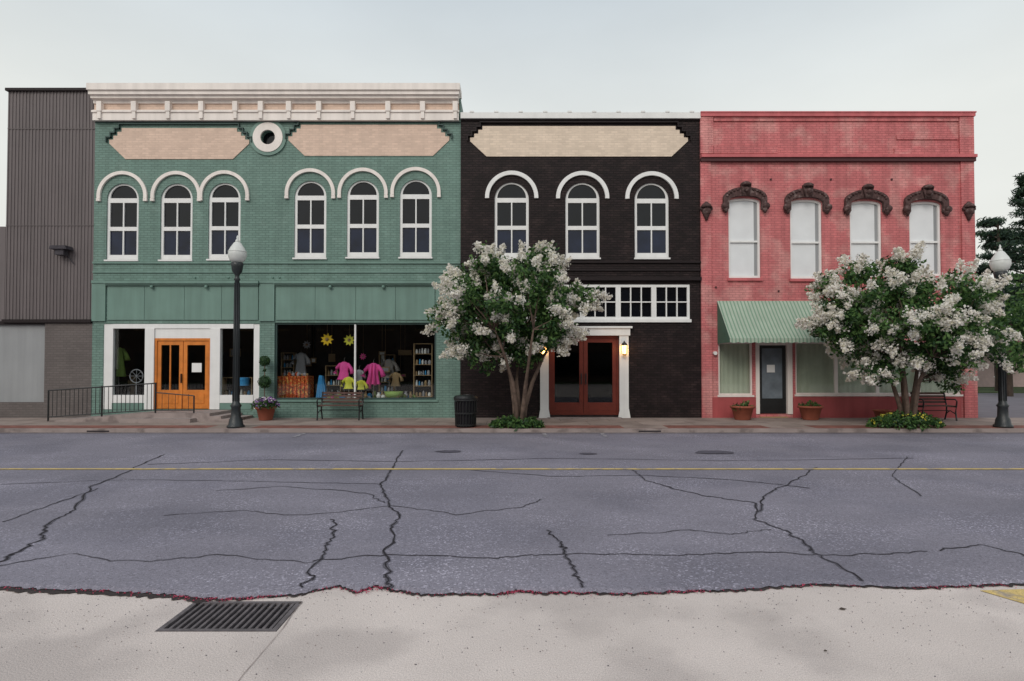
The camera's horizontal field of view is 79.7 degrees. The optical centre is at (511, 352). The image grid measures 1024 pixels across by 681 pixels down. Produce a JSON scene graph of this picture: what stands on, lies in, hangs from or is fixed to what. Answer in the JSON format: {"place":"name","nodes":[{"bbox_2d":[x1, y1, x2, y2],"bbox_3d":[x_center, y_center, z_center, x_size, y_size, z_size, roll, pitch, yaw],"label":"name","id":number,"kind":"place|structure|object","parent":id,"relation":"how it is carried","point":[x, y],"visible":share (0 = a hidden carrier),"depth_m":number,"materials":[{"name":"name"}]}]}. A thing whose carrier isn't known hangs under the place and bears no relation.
{"place":"outdoors","nodes":[
{"label":"outdoors","id":0,"kind":"place"},
{"bbox_2d":[0,227,5,320],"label":"wing","id":1,"kind":"structure","parent":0,"point":[2,264],"depth_m":20.06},
{"bbox_2d":[6,92,94,318],"bbox_3d":[-15.125,-4.803,20.265,2.872,7.568,0.280,0,-1,0],"label":"siding sheet","id":2,"kind":"object","parent":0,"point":[93,176],"visible":0.57,"depth_m":20.13,"materials":[{"name":"grey metal"}]},
{"bbox_2d":[4,91,92,318],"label":"siding ribs","id":3,"kind":"object","parent":2,"relation":"attached to","point":[47,205],"visible":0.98,"depth_m":20.11,"materials":[{"name":"grey metal"}]},
{"bbox_2d":[163,325,434,397],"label":"shop back wall","id":4,"kind":"structure","parent":0,"point":[292,339],"depth_m":23.61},
{"bbox_2d":[0,433,1023,598],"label":"asphalt street","id":5,"kind":"structure","parent":0,"point":[881,515],"depth_m":7.57,"materials":[{"name":"asphalt"}]},
{"bbox_2d":[0,450,1023,586],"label":"crack tar seal","id":6,"kind":"object","parent":5,"relation":"on","point":[387,565],"visible":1,"depth_m":6.60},
{"bbox_2d":[0,432,1023,432],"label":"gutter strip","id":7,"kind":"object","parent":5,"relation":"on","point":[511,432],"visible":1,"depth_m":16.45,"materials":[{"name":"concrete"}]},
{"bbox_2d":[0,468,1023,468],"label":"line marking","id":8,"kind":"object","parent":5,"relation":"on","point":[512,468],"visible":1,"depth_m":10.67,"materials":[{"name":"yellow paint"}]},
{"bbox_2d":[2,450,1023,586],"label":"road cracks","id":9,"kind":"object","parent":5,"relation":"on","point":[312,578],"visible":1,"depth_m":6.62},
{"bbox_2d":[0,583,1023,680],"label":"concrete apron","id":10,"kind":"object","parent":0,"point":[580,646],"visible":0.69,"depth_m":4.12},
{"bbox_2d":[155,601,301,631],"bbox_3d":[-2.040,1.948,4.490,0.840,0.054,0.540,0,-1,0],"label":"storm drain grate","id":11,"kind":"object","parent":10,"relation":"on","point":[209,616],"visible":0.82,"depth_m":4.48,"materials":[{"name":"metal"}]},
{"bbox_2d":[4,583,1016,601],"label":"leaf litter","id":12,"kind":"object","parent":10,"relation":"on","point":[258,596],"visible":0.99,"depth_m":4.93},
{"bbox_2d":[0,583,1023,603],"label":"gutter gap","id":13,"kind":"object","parent":10,"relation":"on","point":[80,591],"visible":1,"depth_m":4.93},
{"bbox_2d":[0,418,1023,424],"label":"sidewalk","id":14,"kind":"structure","parent":0,"point":[547,421],"depth_m":18.62,"materials":[{"name":"concrete"}]},
{"bbox_2d":[0,402,43,417],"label":"wall","id":15,"kind":"structure","parent":14,"relation":"on","point":[21,409],"depth_m":19.98,"materials":[{"name":"grey paint"}]},
{"bbox_2d":[0,325,44,401],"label":"boarded window","id":16,"kind":"structure","parent":15,"relation":"on","point":[22,353],"depth_m":20.10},
{"bbox_2d":[44,323,91,417],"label":"brick pier","id":17,"kind":"structure","parent":14,"relation":"on","point":[68,357],"depth_m":19.99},
{"bbox_2d":[47,383,194,420],"bbox_3d":[-11.838,1.495,18.593,4.451,1.170,0.050,0,-1,0],"label":"iron railing","id":18,"kind":"object","parent":14,"relation":"on","point":[102,413],"visible":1,"depth_m":18.59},
{"bbox_2d":[47,410,252,422],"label":"entrance ramp","id":19,"kind":"structure","parent":14,"relation":"on","point":[184,416],"depth_m":18.51,"materials":[{"name":"concrete"}]},
{"bbox_2d":[91,98,460,417],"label":"front wall","id":20,"kind":"structure","parent":14,"relation":"on","point":[267,222],"depth_m":20.09,"materials":[{"name":"brick"}]},
{"bbox_2d":[1,88,91,322],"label":"roof trim","id":21,"kind":"structure","parent":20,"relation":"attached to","point":[46,320],"depth_m":19.94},
{"bbox_2d":[107,184,138,259],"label":"window frame","id":22,"kind":"object","parent":20,"relation":"attached to","point":[123,256],"visible":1,"depth_m":20.14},
{"bbox_2d":[111,186,136,254],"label":"window glass","id":23,"kind":"object","parent":22,"relation":"in","point":[130,221],"visible":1,"depth_m":20.20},
{"bbox_2d":[161,184,192,259],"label":"window frame","id":24,"kind":"object","parent":20,"relation":"attached to","point":[164,200],"visible":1,"depth_m":20.14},
{"bbox_2d":[164,186,190,254],"bbox_3d":[-10.988,-4.285,20.209,1.051,2.513,0.030,0,-1,0],"label":"window glass","id":25,"kind":"object","parent":24,"relation":"in","point":[171,221],"visible":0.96,"depth_m":20.20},
{"bbox_2d":[105,123,251,142],"bbox_3d":[-10.911,-7.203,20.111,4.791,0.625,0.087,0,-1,0],"label":"panel drip mould","id":26,"kind":"object","parent":20,"relation":"attached to","point":[120,124],"visible":1,"depth_m":20.08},
{"bbox_2d":[109,128,248,158],"bbox_3d":[-10.911,-6.854,20.135,4.587,1.026,0.024,0,-1,0],"label":"sign panel","id":27,"kind":"object","parent":20,"relation":"attached to","point":[179,143],"visible":1,"depth_m":20.12,"materials":[{"name":"beige paint"}]},
{"bbox_2d":[103,324,259,408],"bbox_3d":[-10.777,0.457,20.065,5.076,2.777,0.180,0,-1,0],"label":"storefront frame","id":28,"kind":"object","parent":20,"relation":"attached to","point":[213,333],"visible":0.88,"depth_m":20.01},
{"bbox_2d":[154,338,209,408],"bbox_3d":[-10.740,0.686,20.070,1.829,2.306,0.120,0,-1,0],"label":"door casing","id":29,"kind":"object","parent":20,"relation":"attached to","point":[172,339],"depth_m":20.03,"materials":[{"name":"orange wood"}]},
{"bbox_2d":[157,341,183,408],"bbox_3d":[-11.165,0.726,20.064,0.829,2.206,0.050,0,-1,0],"label":"door","id":30,"kind":"structure","parent":29,"relation":"attached to","point":[178,405],"depth_m":20.04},
{"bbox_2d":[183,341,208,408],"bbox_3d":[-10.315,0.726,20.064,0.830,2.206,0.050,0,-1,0],"label":"door","id":31,"kind":"structure","parent":29,"relation":"attached to","point":[186,391],"depth_m":20.04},
{"bbox_2d":[209,183,240,258],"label":"window frame","id":32,"kind":"object","parent":20,"relation":"attached to","point":[224,228],"visible":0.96,"depth_m":20.14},
{"bbox_2d":[212,185,238,253],"bbox_3d":[-9.416,-4.307,20.210,1.051,2.513,0.030,0,-1,0],"label":"window glass","id":33,"kind":"object","parent":32,"relation":"in","point":[232,209],"visible":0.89,"depth_m":20.20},
{"bbox_2d":[253,122,282,151],"bbox_3d":[-7.997,-7.054,20.117,0.980,0.980,0.069,0,-1,0],"label":"oculus ring","id":34,"kind":"object","parent":20,"relation":"attached to","point":[261,128],"visible":1,"depth_m":20.08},
{"bbox_2d":[107,286,434,319],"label":"transom panels","id":35,"kind":"object","parent":20,"relation":"attached to","point":[292,303],"visible":0.95,"depth_m":20.01,"materials":[{"name":"green paint"}]},
{"bbox_2d":[86,83,461,99],"bbox_3d":[-7.695,-8.464,20.132,12.033,0.426,0.740,0,-1,0],"label":"cornice crown","id":36,"kind":"object","parent":20,"relation":"attached to","point":[274,91],"visible":0.79,"depth_m":19.82},
{"bbox_2d":[91,100,458,120],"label":"cornice brackets","id":37,"kind":"object","parent":20,"relation":"attached to","point":[168,113],"visible":1,"depth_m":20.01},
{"bbox_2d":[91,262,459,320],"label":"belt courses","id":38,"kind":"object","parent":20,"relation":"attached to","point":[266,301],"visible":0.77,"depth_m":19.98,"materials":[{"name":"green paint"}]},
{"bbox_2d":[94,104,458,109],"bbox_3d":[-7.705,-8.082,20.123,11.933,0.334,0.059,0,-1,0],"label":"cornice frieze","id":39,"kind":"object","parent":20,"relation":"attached to","point":[281,106],"visible":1,"depth_m":20.09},
{"bbox_2d":[94,121,460,122],"bbox_3d":[-7.687,-7.561,20.137,12.000,0.021,0.049,0,-1,0],"label":"cornice shadow mould","id":40,"kind":"object","parent":20,"relation":"attached to","point":[277,121],"visible":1,"depth_m":20.11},
{"bbox_2d":[294,181,325,257],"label":"window frame","id":41,"kind":"object","parent":20,"relation":"attached to","point":[310,227],"visible":1,"depth_m":20.15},
{"bbox_2d":[298,183,323,252],"bbox_3d":[-6.605,-4.360,20.211,1.051,2.535,0.030,0,-1,0],"label":"window glass","id":42,"kind":"object","parent":41,"relation":"in","point":[311,189],"visible":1,"depth_m":20.20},
{"bbox_2d":[275,323,435,399],"bbox_3d":[-5.106,0.277,20.099,5.276,2.510,0.080,0,-1,0],"label":"display window frame","id":43,"kind":"object","parent":20,"relation":"attached to","point":[276,359],"visible":0.8,"depth_m":20.07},
{"bbox_2d":[347,181,378,256],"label":"window frame","id":44,"kind":"object","parent":20,"relation":"attached to","point":[363,226],"visible":1,"depth_m":20.14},
{"bbox_2d":[350,183,376,251],"bbox_3d":[-4.885,-4.382,20.211,1.051,2.535,0.030,0,-1,0],"label":"window glass","id":45,"kind":"object","parent":44,"relation":"in","point":[370,214],"visible":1,"depth_m":20.20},
{"bbox_2d":[288,125,448,155],"bbox_3d":[-4.695,-6.962,20.137,5.273,1.026,0.024,0,-1,0],"label":"sign panel","id":46,"kind":"object","parent":20,"relation":"attached to","point":[368,140],"visible":1,"depth_m":20.12,"materials":[{"name":"beige paint"}]},
{"bbox_2d":[400,180,431,256],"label":"window frame","id":47,"kind":"object","parent":20,"relation":"attached to","point":[415,225],"visible":1,"depth_m":20.14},
{"bbox_2d":[403,182,428,251],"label":"window glass","id":48,"kind":"object","parent":47,"relation":"in","point":[422,218],"visible":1,"depth_m":20.20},
{"bbox_2d":[316,392,363,419],"bbox_3d":[-5.379,1.675,19.255,1.351,0.874,0.615,0,-1,0],"label":"park bench","id":49,"kind":"object","parent":14,"relation":"on","point":[358,401],"visible":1,"depth_m":19.47,"materials":[{"name":"wood"}]},
{"bbox_2d":[460,121,701,417],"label":"front wall","id":50,"kind":"structure","parent":14,"relation":"on","point":[664,369],"depth_m":20.08,"materials":[{"name":"brick"}]},
{"bbox_2d":[495,183,528,257],"bbox_3d":[-0.011,-4.341,20.180,1.119,2.490,0.070,0,-1,0],"label":"window frame","id":51,"kind":"object","parent":50,"relation":"attached to","point":[511,201],"visible":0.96,"depth_m":20.15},
{"bbox_2d":[497,185,525,252],"bbox_3d":[-0.011,-4.339,20.210,1.119,2.492,0.030,0,-1,0],"label":"window glass","id":52,"kind":"object","parent":51,"relation":"in","point":[504,210],"visible":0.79,"depth_m":20.20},
{"bbox_2d":[470,126,687,156],"bbox_3d":[2.197,-6.930,20.137,7.138,1.004,0.024,0,-1,0],"label":"sign panel","id":53,"kind":"object","parent":50,"relation":"attached to","point":[578,141],"visible":1,"depth_m":20.12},
{"bbox_2d":[467,121,691,140],"bbox_3d":[2.197,-7.254,20.112,7.342,0.630,0.087,0,-1,0],"label":"panel drip mould","id":54,"kind":"object","parent":50,"relation":"attached to","point":[677,122],"visible":1,"depth_m":20.08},
{"bbox_2d":[460,112,700,118],"bbox_3d":[2.239,-7.755,20.277,7.847,0.194,0.420,0,-1,0],"label":"parapet coping","id":55,"kind":"object","parent":50,"relation":"on","point":[580,115],"visible":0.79,"depth_m":20.07,"materials":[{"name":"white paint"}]},
{"bbox_2d":[461,119,699,120],"bbox_3d":[2.239,-7.638,20.139,7.847,0.044,0.049,0,-1,0],"label":"coping mould","id":56,"kind":"object","parent":55,"relation":"attached to","point":[580,119],"visible":1,"depth_m":20.13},
{"bbox_2d":[460,261,701,280],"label":"belt courses","id":57,"kind":"object","parent":50,"relation":"attached to","point":[638,278],"visible":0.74,"depth_m":20.01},
{"bbox_2d":[565,183,599,257],"bbox_3d":[2.309,-4.335,20.180,1.119,2.479,0.070,0,-1,0],"label":"window frame","id":58,"kind":"object","parent":50,"relation":"attached to","point":[582,227],"visible":0.99,"depth_m":20.14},
{"bbox_2d":[568,185,596,252],"bbox_3d":[2.309,-4.334,20.210,1.119,2.481,0.030,0,-1,0],"label":"window glass","id":59,"kind":"object","parent":58,"relation":"in","point":[575,219],"visible":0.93,"depth_m":20.20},
{"bbox_2d":[549,336,618,414],"bbox_3d":[2.339,0.740,20.099,2.297,2.582,0.100,0,-1,0],"label":"door casing","id":60,"kind":"object","parent":50,"relation":"attached to","point":[617,367],"depth_m":20.05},
{"bbox_2d":[551,338,582,412],"bbox_3d":[1.798,0.755,20.104,1.070,2.442,0.050,0,-1,0],"label":"door","id":61,"kind":"structure","parent":60,"relation":"attached to","point":[579,403],"depth_m":20.07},
{"bbox_2d":[583,338,616,412],"bbox_3d":[2.880,0.755,20.104,1.070,2.442,0.050,0,-1,0],"label":"door","id":62,"kind":"structure","parent":60,"relation":"attached to","point":[613,403],"depth_m":20.08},
{"bbox_2d":[483,287,686,316],"bbox_3d":[2.302,-1.651,20.119,6.992,1.132,0.020,0,-1,0],"label":"transom glass","id":63,"kind":"object","parent":50,"relation":"attached to","point":[646,307],"visible":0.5,"depth_m":20.11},
{"bbox_2d":[539,326,631,417],"bbox_3d":[2.381,0.631,19.911,3.033,2.970,0.159,0,-1,0],"label":"door surround","id":64,"kind":"object","parent":50,"relation":"attached to","point":[622,333],"visible":0.82,"depth_m":19.91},
{"bbox_2d":[535,319,691,321],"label":"transom sill","id":65,"kind":"structure","parent":50,"relation":"attached to","point":[632,320],"depth_m":19.97,"materials":[{"name":"white paint"}]},
{"bbox_2d":[618,285,653,318],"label":"transom frame","id":66,"kind":"object","parent":50,"relation":"attached to","point":[640,301],"visible":1,"depth_m":20.04,"materials":[{"name":"white paint"}]},
{"bbox_2d":[635,183,668,257],"bbox_3d":[4.575,-4.330,20.180,1.119,2.468,0.070,0,-1,0],"label":"window frame","id":67,"kind":"object","parent":50,"relation":"attached to","point":[651,228],"visible":1,"depth_m":20.14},
{"bbox_2d":[637,185,665,252],"bbox_3d":[4.575,-4.328,20.210,1.119,2.470,0.030,0,-1,0],"label":"window glass","id":68,"kind":"object","parent":67,"relation":"in","point":[658,219],"visible":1,"depth_m":20.20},
{"bbox_2d":[625,171,678,198],"bbox_3d":[4.574,-5.476,20.084,1.739,0.900,0.069,0,-1,0],"label":"arch hood","id":69,"kind":"object","parent":50,"relation":"attached to","point":[657,174],"visible":1,"depth_m":20.05,"materials":[{"name":"white paint"}]},
{"bbox_2d":[654,285,689,318],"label":"transom frame","id":70,"kind":"object","parent":50,"relation":"on","point":[677,301],"visible":1,"depth_m":20.04,"materials":[{"name":"white paint"}]},
{"bbox_2d":[700,121,963,417],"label":"front wall","id":71,"kind":"structure","parent":14,"relation":"on","point":[832,137],"depth_m":20.12,"materials":[{"name":"brick"}]},
{"bbox_2d":[719,344,749,392],"bbox_3d":[7.274,0.525,20.203,1.146,1.722,0.020,0,-1,0],"label":"shop window curtain","id":72,"kind":"object","parent":71,"relation":"attached to","point":[734,368],"visible":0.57,"depth_m":20.19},
{"bbox_2d":[728,198,759,277],"bbox_3d":[7.607,-3.748,20.183,1.040,2.637,0.080,0,-1,0],"label":"window frame","id":73,"kind":"object","parent":71,"relation":"attached to","point":[758,236],"visible":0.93,"depth_m":20.15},
{"bbox_2d":[730,201,756,275],"bbox_3d":[7.607,-3.749,20.208,1.042,2.639,0.010,0,-1,0],"label":"window blind","id":74,"kind":"object","parent":73,"relation":"in","point":[743,227],"depth_m":20.20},
{"bbox_2d":[755,342,792,413],"bbox_3d":[8.526,0.829,20.042,1.191,2.337,0.170,0,-1,0],"label":"entrance frame","id":75,"kind":"object","parent":71,"relation":"attached to","point":[789,388],"visible":0.79,"depth_m":19.96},
{"bbox_2d":[759,346,785,412],"bbox_3d":[8.506,0.875,20.091,0.891,2.207,0.050,0,-1,0],"label":"entrance door","id":76,"kind":"structure","parent":75,"relation":"in","point":[772,405],"depth_m":20.05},
{"bbox_2d":[762,348,781,397],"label":"entrance glass","id":77,"kind":"object","parent":76,"relation":"in","point":[771,384],"visible":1,"depth_m":20.09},
{"bbox_2d":[717,301,834,343],"bbox_3d":[8.847,-0.988,19.440,4.306,1.417,1.150,0,-1,0],"label":"awning","id":78,"kind":"object","parent":71,"relation":"attached to","point":[757,321],"visible":0.61,"depth_m":19.46,"materials":[{"name":"green metal"}]},
{"bbox_2d":[790,200,821,278],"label":"window frame","id":79,"kind":"object","parent":71,"relation":"attached to","point":[818,203],"visible":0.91,"depth_m":20.15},
{"bbox_2d":[791,202,818,275],"bbox_3d":[9.626,-3.716,20.207,1.043,2.617,0.010,0,-1,0],"label":"window blind","id":80,"kind":"object","parent":79,"relation":"in","point":[804,221],"depth_m":20.20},
{"bbox_2d":[713,117,958,153],"bbox_3d":[10.616,-7.075,20.122,8.031,1.295,0.059,0,-1,0],"label":"brick corbelling","id":81,"kind":"object","parent":71,"relation":"attached to","point":[745,149],"visible":1,"depth_m":20.11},
{"bbox_2d":[700,157,975,161],"bbox_3d":[10.648,-6.303,20.071,8.966,0.117,0.129,0,-1,0],"label":"string course underside","id":82,"kind":"object","parent":71,"relation":"attached to","point":[837,159],"visible":1,"depth_m":20.01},
{"bbox_2d":[701,113,975,116],"bbox_3d":[10.653,-7.777,20.272,8.976,0.108,0.450,0,-1,0],"label":"parapet coping","id":83,"kind":"object","parent":71,"relation":"on","point":[837,114],"visible":0.57,"depth_m":20.05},
{"bbox_2d":[701,111,976,112],"bbox_3d":[10.663,-7.853,20.269,8.996,0.042,0.480,0,-1,0],"label":"metal cap flashing","id":84,"kind":"object","parent":83,"relation":"on","point":[838,111],"visible":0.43,"depth_m":20.03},
{"bbox_2d":[700,116,977,417],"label":"corner pilasters","id":85,"kind":"object","parent":71,"relation":"attached to","point":[967,194],"visible":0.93,"depth_m":20.02,"materials":[{"name":"brick"}]},
{"bbox_2d":[700,154,977,157],"bbox_3d":[10.653,-6.411,20.048,8.976,0.097,0.179,0,-1,0],"label":"string course","id":86,"kind":"object","parent":71,"relation":"attached to","point":[838,155],"visible":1,"depth_m":19.96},
{"bbox_2d":[850,201,880,276],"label":"window frame","id":87,"kind":"object","parent":71,"relation":"attached to","point":[878,242],"visible":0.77,"depth_m":20.15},
{"bbox_2d":[851,204,877,274],"bbox_3d":[11.581,-3.716,20.207,1.043,2.531,0.010,0,-1,0],"label":"window blind","id":88,"kind":"object","parent":87,"relation":"in","point":[863,222],"depth_m":20.21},
{"bbox_2d":[796,344,956,392],"bbox_3d":[11.922,0.514,20.204,5.421,1.701,0.020,0,-1,0],"label":"shop window curtain","id":89,"kind":"object","parent":71,"relation":"attached to","point":[814,363],"depth_m":20.19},
{"bbox_2d":[795,342,959,393],"bbox_3d":[11.922,0.511,20.069,5.381,1.701,0.090,0,-1,0],"label":"shop window frame","id":90,"kind":"object","parent":71,"relation":"attached to","point":[835,374],"visible":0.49,"depth_m":20.02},
{"bbox_2d":[909,202,940,275],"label":"window frame","id":91,"kind":"object","parent":71,"relation":"attached to","point":[938,232],"visible":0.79,"depth_m":20.16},
{"bbox_2d":[910,204,936,273],"bbox_3d":[13.525,-3.727,20.207,1.043,2.467,0.010,0,-1,0],"label":"window blind","id":92,"kind":"object","parent":91,"relation":"in","point":[923,226],"depth_m":20.21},
{"bbox_2d":[712,397,961,417],"bbox_3d":[10.526,1.785,19.947,8.136,0.665,0.039,0,-1,0],"label":"stall riser","id":93,"kind":"object","parent":14,"relation":"on","point":[848,407],"visible":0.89,"depth_m":19.93,"materials":[{"name":"brick"}]},
{"bbox_2d":[910,392,957,420],"bbox_3d":[13.100,1.670,19.055,1.074,0.874,0.615,0,-1,0],"label":"park bench","id":94,"kind":"object","parent":14,"relation":"on","point":[945,405],"visible":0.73,"depth_m":19.26,"materials":[{"name":"black metal"}]},
{"bbox_2d":[0,425,1023,427],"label":"brick paver strip","id":95,"kind":"object","parent":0,"point":[439,426],"visible":0.25,"depth_m":17.09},
{"bbox_2d":[227,235,246,427],"bbox_3d":[-7.565,-0.591,16.866,0.500,5.289,0.500,0,-1,0],"label":"street lamp","id":96,"kind":"object","parent":95,"relation":"on","point":[237,253],"visible":1,"depth_m":16.79,"materials":[{"name":"metal"}]},
{"bbox_2d":[454,394,477,427],"bbox_3d":[-1.281,1.611,16.970,0.680,0.890,0.680,0,-1,0],"label":"litter bin","id":97,"kind":"object","parent":95,"relation":"on","point":[465,406],"visible":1,"depth_m":16.75,"materials":[{"name":"black metal"}]},
{"bbox_2d":[488,414,544,430],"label":"ground cover plants","id":98,"kind":"object","parent":95,"relation":"on","point":[504,421],"visible":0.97,"depth_m":16.66,"materials":[{"name":"green plant"}]},
{"bbox_2d":[420,240,612,427],"bbox_3d":[0.027,-0.527,16.994,4.679,5.233,4.066,1,-1,-32],"label":"crape myrtle tree","id":99,"kind":"object","parent":95,"relation":"on","point":[472,292],"visible":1,"depth_m":16.43,"materials":[{"name":"white plant"}]},
{"bbox_2d":[865,410,945,431],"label":"ground cover plants","id":100,"kind":"object","parent":95,"relation":"on","point":[896,418],"visible":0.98,"depth_m":16.62,"materials":[{"name":"green plant"}]},
{"bbox_2d":[794,240,1023,427],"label":"crape myrtle tree","id":101,"kind":"object","parent":95,"relation":"on","point":[855,321],"visible":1,"depth_m":16.38,"materials":[{"name":"white plant"}]},
{"bbox_2d":[989,245,1013,427],"bbox_3d":[13.488,-0.468,16.913,0.500,5.045,0.500,0,-1,0],"label":"street lamp","id":102,"kind":"object","parent":95,"relation":"on","point":[1000,262],"visible":0.77,"depth_m":16.82,"materials":[{"name":"metal"}]},
{"bbox_2d":[0,0,1023,314],"label":"sky","id":103,"kind":"structure","parent":0,"point":[503,55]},
{"bbox_2d":[555,343,611,408],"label":"shop back wall","id":104,"kind":"structure","parent":0,"point":[599,375],"depth_m":23.59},
{"bbox_2d":[978,393,1023,417],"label":"side lot","id":105,"kind":"structure","parent":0,"point":[987,404],"depth_m":26.21,"materials":[{"name":"concrete"}]},
{"bbox_2d":[987,297,1023,396],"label":"broadleaf tree","id":106,"kind":"object","parent":105,"relation":"on","point":[1016,357],"visible":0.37,"depth_m":33.72,"materials":[{"name":"green plant"}]},
{"bbox_2d":[978,387,1023,392],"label":"lawn","id":107,"kind":"structure","parent":0,"point":[991,389],"depth_m":40.92,"materials":[{"name":"green plant"}]},
{"bbox_2d":[975,215,1023,390],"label":"pine tree","id":108,"kind":"object","parent":107,"relation":"on","point":[995,236],"visible":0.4,"depth_m":40.00,"materials":[{"name":"green plant"}]},
{"bbox_2d":[977,341,1023,386],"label":"white house","id":109,"kind":"structure","parent":107,"relation":"on","point":[986,377],"depth_m":47.97,"materials":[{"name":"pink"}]},
{"bbox_2d":[979,172,1023,315],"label":"pine tree","id":110,"kind":"object","parent":107,"relation":"on","point":[1017,200],"visible":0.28,"depth_m":42.18,"materials":[{"name":"green plant"}]},
{"label":"ground","id":111,"kind":"structure","parent":0,"visible":0},
{"bbox_2d":[0,428,1023,431],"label":"kerb","id":112,"kind":"structure","parent":111,"relation":"on","point":[507,429],"depth_m":16.46,"materials":[{"name":"concrete"}]},
{"bbox_3d":[-5.106,1.839,20.916,5.276,0.539,1.300,0,-1,0],"label":"display platform","id":113,"kind":"object","parent":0,"visible":0},
{"bbox_2d":[278,372,313,397],"bbox_3d":[-7.369,1.109,20.811,1.127,0.917,0.740,0,-1,0],"label":"quilt covered table","id":114,"kind":"object","parent":113,"relation":"on","point":[297,385],"visible":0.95,"depth_m":20.48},
{"bbox_2d":[361,360,385,397],"bbox_3d":[-4.679,0.887,20.712,0.876,1.356,0.292,0,-1,0],"label":"hanging blouse","id":115,"kind":"object","parent":113,"relation":"on","point":[373,369],"visible":0.97,"depth_m":20.66,"materials":[{"name":"pink fabric"}]},
{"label":"shop floor","id":116,"kind":"structure","parent":0,"visible":0},
{"bbox_2d":[115,329,163,394],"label":"shop side walls","id":117,"kind":"structure","parent":116,"relation":"on","point":[131,342],"depth_m":21.67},
{"bbox_2d":[413,343,433,396],"bbox_3d":[-3.048,0.605,21.142,0.648,1.830,0.300,0,-1,0],"label":"shop shelf","id":118,"kind":"object","parent":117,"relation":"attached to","point":[415,363],"visible":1,"depth_m":21.06,"materials":[{"name":"white paint"}]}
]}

